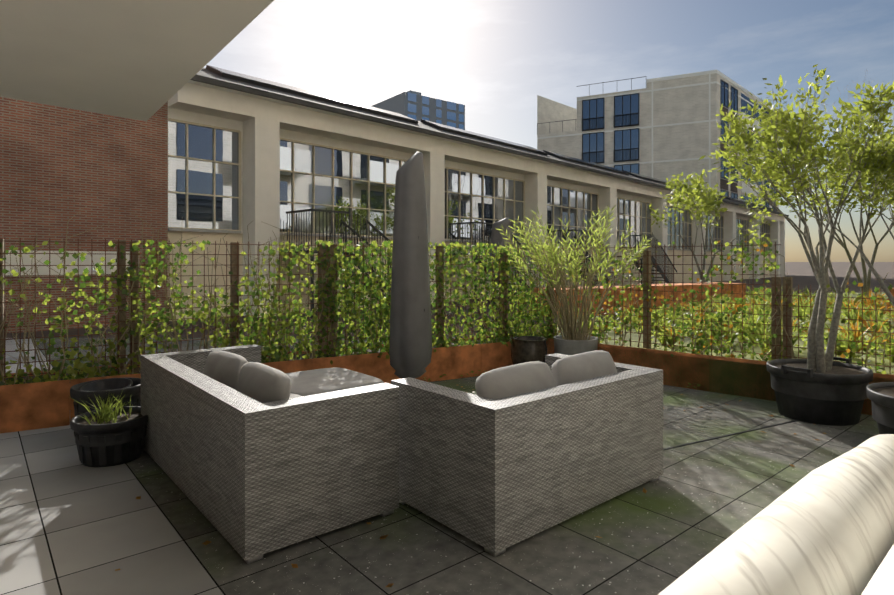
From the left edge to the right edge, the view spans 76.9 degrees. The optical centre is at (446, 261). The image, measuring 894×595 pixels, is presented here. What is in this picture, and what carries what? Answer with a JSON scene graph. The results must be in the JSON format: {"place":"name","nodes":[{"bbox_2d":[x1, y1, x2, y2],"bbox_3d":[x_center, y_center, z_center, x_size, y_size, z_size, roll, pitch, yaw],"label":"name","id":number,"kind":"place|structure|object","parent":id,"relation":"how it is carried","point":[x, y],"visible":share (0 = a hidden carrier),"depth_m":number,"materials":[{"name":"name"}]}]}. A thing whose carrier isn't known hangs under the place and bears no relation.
{"place":"outdoors","nodes":[
{"label":"outdoors","id":0,"kind":"place"},
{"bbox_2d":[372,90,464,129],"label":"building","id":1,"kind":"structure","parent":0,"point":[415,105],"depth_m":163.76,"materials":[{"name":"grey concrete"}]},
{"bbox_2d":[0,337,878,594],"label":"terrace paving","id":2,"kind":"structure","parent":0,"point":[71,523],"depth_m":2.79,"materials":[{"name":"grey tile"}]},
{"bbox_2d":[70,377,140,415],"bbox_3d":[-2.571,1.132,4.285,0.502,0.400,0.502,0,0,-1],"label":"black pot","id":3,"kind":"object","parent":2,"relation":"on","point":[133,392],"visible":0.46,"depth_m":4.10,"materials":[{"name":"plastic"}]},
{"bbox_2d":[79,378,132,390],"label":"soil","id":4,"kind":"structure","parent":3,"relation":"in","point":[109,384],"depth_m":4.37,"materials":[{"name":"soil"}]},
{"bbox_2d":[70,406,147,466],"bbox_3d":[-2.270,1.187,3.819,0.482,0.290,0.482,0,0,-1],"label":"black pot","id":5,"kind":"object","parent":2,"relation":"on","point":[121,440],"visible":0.85,"depth_m":3.66,"materials":[{"name":"plastic"}]},
{"bbox_2d":[74,392,131,424],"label":"potted grass","id":6,"kind":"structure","parent":5,"relation":"on","point":[105,413],"depth_m":3.80,"materials":[{"name":"green plant"}]},
{"bbox_2d":[141,344,398,563],"bbox_3d":[-1.208,0.937,3.482,0.825,0.790,2.000,0,0,-40],"label":"wicker sofa","id":7,"kind":"object","parent":2,"relation":"on","point":[251,455],"visible":1,"depth_m":2.77,"materials":[{"name":"wicker"}]},
{"bbox_2d":[285,367,383,395],"bbox_3d":[-0.993,1.117,4.375,0.800,0.430,0.800,0,0,-40],"label":"seat cushion","id":8,"kind":"object","parent":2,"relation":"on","point":[313,382],"visible":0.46,"depth_m":4.27,"materials":[{"name":"fabric"}]},
{"bbox_2d":[389,151,431,378],"bbox_3d":[-0.339,0.146,5.267,0.622,2.371,0.622,0,0,24],"label":"closed patio umbrella","id":9,"kind":"object","parent":2,"relation":"on","point":[410,350],"visible":0.94,"depth_m":5.18,"materials":[{"name":"grey fabric"}]},
{"bbox_2d":[0,332,893,432],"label":"planter box","id":10,"kind":"object","parent":2,"relation":"on","point":[33,406],"visible":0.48,"depth_m":5.71,"materials":[{"name":"brown metal"}]},
{"bbox_2d":[6,338,553,384],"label":"planter soil","id":11,"kind":"structure","parent":10,"relation":"in","point":[301,355],"depth_m":5.86,"materials":[{"name":"brown soil"}]},
{"bbox_2d":[421,286,893,387],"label":"garden plants","id":12,"kind":"object","parent":11,"relation":"in","point":[853,314],"visible":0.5,"depth_m":7.83,"materials":[{"name":"green plant"}]},
{"bbox_2d":[115,386,863,586],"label":"fallen leaves","id":13,"kind":"object","parent":2,"relation":"on","point":[381,537],"visible":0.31,"depth_m":2.71,"materials":[{"name":"plant"}]},
{"bbox_2d":[391,350,662,556],"bbox_3d":[0.504,0.940,3.294,1.450,0.784,0.825,0,0,-40],"label":"wicker sofa","id":14,"kind":"object","parent":2,"relation":"on","point":[502,460],"visible":1,"depth_m":2.85,"materials":[{"name":"wicker"}]},
{"bbox_2d":[511,336,547,364],"bbox_3d":[0.939,1.104,6.442,0.420,0.455,0.420,0,0,-1],"label":"plant pot","id":15,"kind":"object","parent":2,"relation":"on","point":[524,349],"visible":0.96,"depth_m":6.28,"materials":[{"name":"plastic"}]},
{"bbox_2d":[554,335,597,354],"bbox_3d":[1.488,1.104,6.502,0.510,0.455,0.510,0,0,-1],"label":"plant pot","id":16,"kind":"object","parent":2,"relation":"on","point":[567,347],"visible":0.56,"depth_m":6.30,"materials":[{"name":"concrete"}]},
{"bbox_2d":[495,204,652,339],"bbox_3d":[1.464,0.141,6.542,1.862,1.589,1.369,0,0,-1],"label":"bamboo plant","id":17,"kind":"object","parent":16,"relation":"on","point":[568,326],"depth_m":6.40,"materials":[{"name":"green plant"}]},
{"bbox_2d":[663,420,798,449],"bbox_3d":[2.377,1.330,4.426,2.346,0.004,0.018,0,0,-28],"label":"joint","id":18,"kind":"object","parent":2,"relation":"on","point":[728,435],"visible":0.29,"depth_m":4.30,"materials":[{"name":"black metal"}]},
{"bbox_2d":[698,64,893,425],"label":"tub tree","id":19,"kind":"object","parent":2,"relation":"on","point":[792,122],"depth_m":4.83,"materials":[{"name":"green plant"}]},
{"bbox_2d":[761,133,893,434],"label":"tub tree","id":20,"kind":"object","parent":2,"relation":"on","point":[887,161],"depth_m":4.59,"materials":[{"name":"green plant"}]},
{"bbox_2d":[861,544,893,594],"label":"canoe hull","id":21,"kind":"object","parent":2,"relation":"on","point":[881,582],"visible":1,"depth_m":1.65,"materials":[{"name":"plastic"}]},
{"bbox_2d":[0,206,893,385],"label":"hedge","id":22,"kind":"object","parent":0,"point":[78,365],"depth_m":5.72,"materials":[{"name":"green plant"}]},
{"bbox_2d":[6,262,893,337],"bbox_3d":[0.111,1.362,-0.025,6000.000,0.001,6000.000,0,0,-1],"label":"ground","id":23,"kind":"structure","parent":0,"point":[802,274],"depth_m":24.12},
{"bbox_2d":[0,96,167,332],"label":"brick wall","id":24,"kind":"structure","parent":23,"relation":"on","point":[60,167],"depth_m":11.53,"materials":[{"name":"red brick"}]},
{"bbox_2d":[168,75,788,320],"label":"hall walls","id":25,"kind":"structure","parent":23,"relation":"on","point":[263,121],"depth_m":16.46,"materials":[{"name":"beige paint"}]},
{"bbox_2d":[168,118,769,251],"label":"window frames","id":26,"kind":"structure","parent":25,"relation":"in","point":[214,161],"depth_m":17.46,"materials":[{"name":"grey metal"}]},
{"bbox_2d":[168,121,769,251],"bbox_3d":[10.801,-2.008,30.809,0.001,2.480,49.700,0,0,44],"label":"window glass","id":27,"kind":"object","parent":26,"relation":"in","point":[200,177],"visible":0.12,"depth_m":16.34,"materials":[{"name":"grey glass"}]},
{"bbox_2d":[196,67,778,212],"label":"hall roof","id":28,"kind":"structure","parent":25,"relation":"on","point":[203,71],"depth_m":17.39,"materials":[{"name":"black metal"}]},
{"bbox_2d":[206,65,776,210],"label":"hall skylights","id":29,"kind":"object","parent":28,"relation":"on","point":[221,72],"visible":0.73,"depth_m":18.05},
{"bbox_2d":[285,206,676,317],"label":"hall steel stairs","id":30,"kind":"structure","parent":23,"relation":"on","point":[654,260],"depth_m":18.03,"materials":[{"name":"black metal"}]},
{"bbox_2d":[537,73,778,211],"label":"apartment walls","id":31,"kind":"structure","parent":23,"relation":"on","point":[682,105],"depth_m":47.24,"materials":[{"name":"grey concrete"}]},
{"bbox_2d":[538,76,776,206],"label":"window frames","id":32,"kind":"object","parent":31,"relation":"attached to","point":[614,126],"visible":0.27,"depth_m":48.80,"materials":[{"name":"black metal"}]},
{"bbox_2d":[537,70,778,207],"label":"building ledges","id":33,"kind":"object","parent":31,"relation":"attached to","point":[747,189],"visible":0.25,"depth_m":47.58,"materials":[{"name":"grey concrete"}]},
{"bbox_2d":[582,79,773,206],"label":"window panes","id":34,"kind":"structure","parent":31,"relation":"attached to","point":[639,135],"depth_m":48.06,"materials":[{"name":"blue glass"}]},
{"bbox_2d":[583,81,775,208],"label":"windows","id":35,"kind":"structure","parent":31,"relation":"in","point":[634,120],"depth_m":48.84,"materials":[{"name":"blue glass"}]},
{"bbox_2d":[720,105,775,202],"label":"apartment spandrels","id":36,"kind":"object","parent":31,"relation":"attached to","point":[724,185],"visible":0.19,"depth_m":47.00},
{"bbox_2d":[649,118,893,296],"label":"trees","id":37,"kind":"object","parent":23,"relation":"on","point":[710,203],"depth_m":17.84,"materials":[{"name":"green plant"}]},
{"bbox_2d":[772,70,893,290],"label":"bare tree branches","id":38,"kind":"object","parent":23,"relation":"on","point":[827,281],"visible":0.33,"depth_m":20.31,"materials":[{"name":"beige plant"}]},
{"bbox_2d":[485,218,514,321],"bbox_3d":[1.222,0.175,12.598,0.622,2.314,0.622,0,0,24],"label":"parasol","id":39,"kind":"object","parent":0,"point":[497,236],"visible":0.42,"depth_m":12.48,"materials":[{"name":"fabric"}]},
{"bbox_2d":[204,0,893,261],"label":"sky","id":40,"kind":"structure","parent":0,"point":[492,58],"materials":[{"name":"white"}]},
{"bbox_2d":[548,292,893,414],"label":"garden ground","id":41,"kind":"structure","parent":0,"point":[635,336],"depth_m":6.11,"materials":[{"name":"green plant"}]},
{"bbox_2d":[0,239,792,381],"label":"fence posts","id":42,"kind":"object","parent":41,"relation":"on","point":[233,269],"visible":0.35,"depth_m":5.56,"materials":[{"name":"brown metal"}]},
{"bbox_2d":[0,237,893,383],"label":"wire mesh fence","id":43,"kind":"object","parent":42,"relation":"attached to","point":[450,289],"visible":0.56,"depth_m":5.62,"materials":[{"name":"brown metal"}]},
{"bbox_2d":[529,282,893,316],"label":"corten garden boxes","id":44,"kind":"object","parent":41,"relation":"on","point":[736,287],"visible":0.33,"depth_m":11.58,"materials":[{"name":"orange metal"}]},
{"bbox_2d":[658,434,893,594],"bbox_3d":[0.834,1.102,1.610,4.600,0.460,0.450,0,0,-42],"label":"cushion","id":45,"kind":"object","parent":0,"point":[827,528],"visible":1,"depth_m":1.86,"materials":[{"name":"fabric"}]},
{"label":"home wall","id":46,"kind":"object","parent":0,"visible":0},
{"bbox_2d":[0,0,273,120],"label":"balcony slab","id":47,"kind":"structure","parent":46,"relation":"attached to","point":[143,60],"depth_m":3.20,"materials":[{"name":"paint"}]}
]}

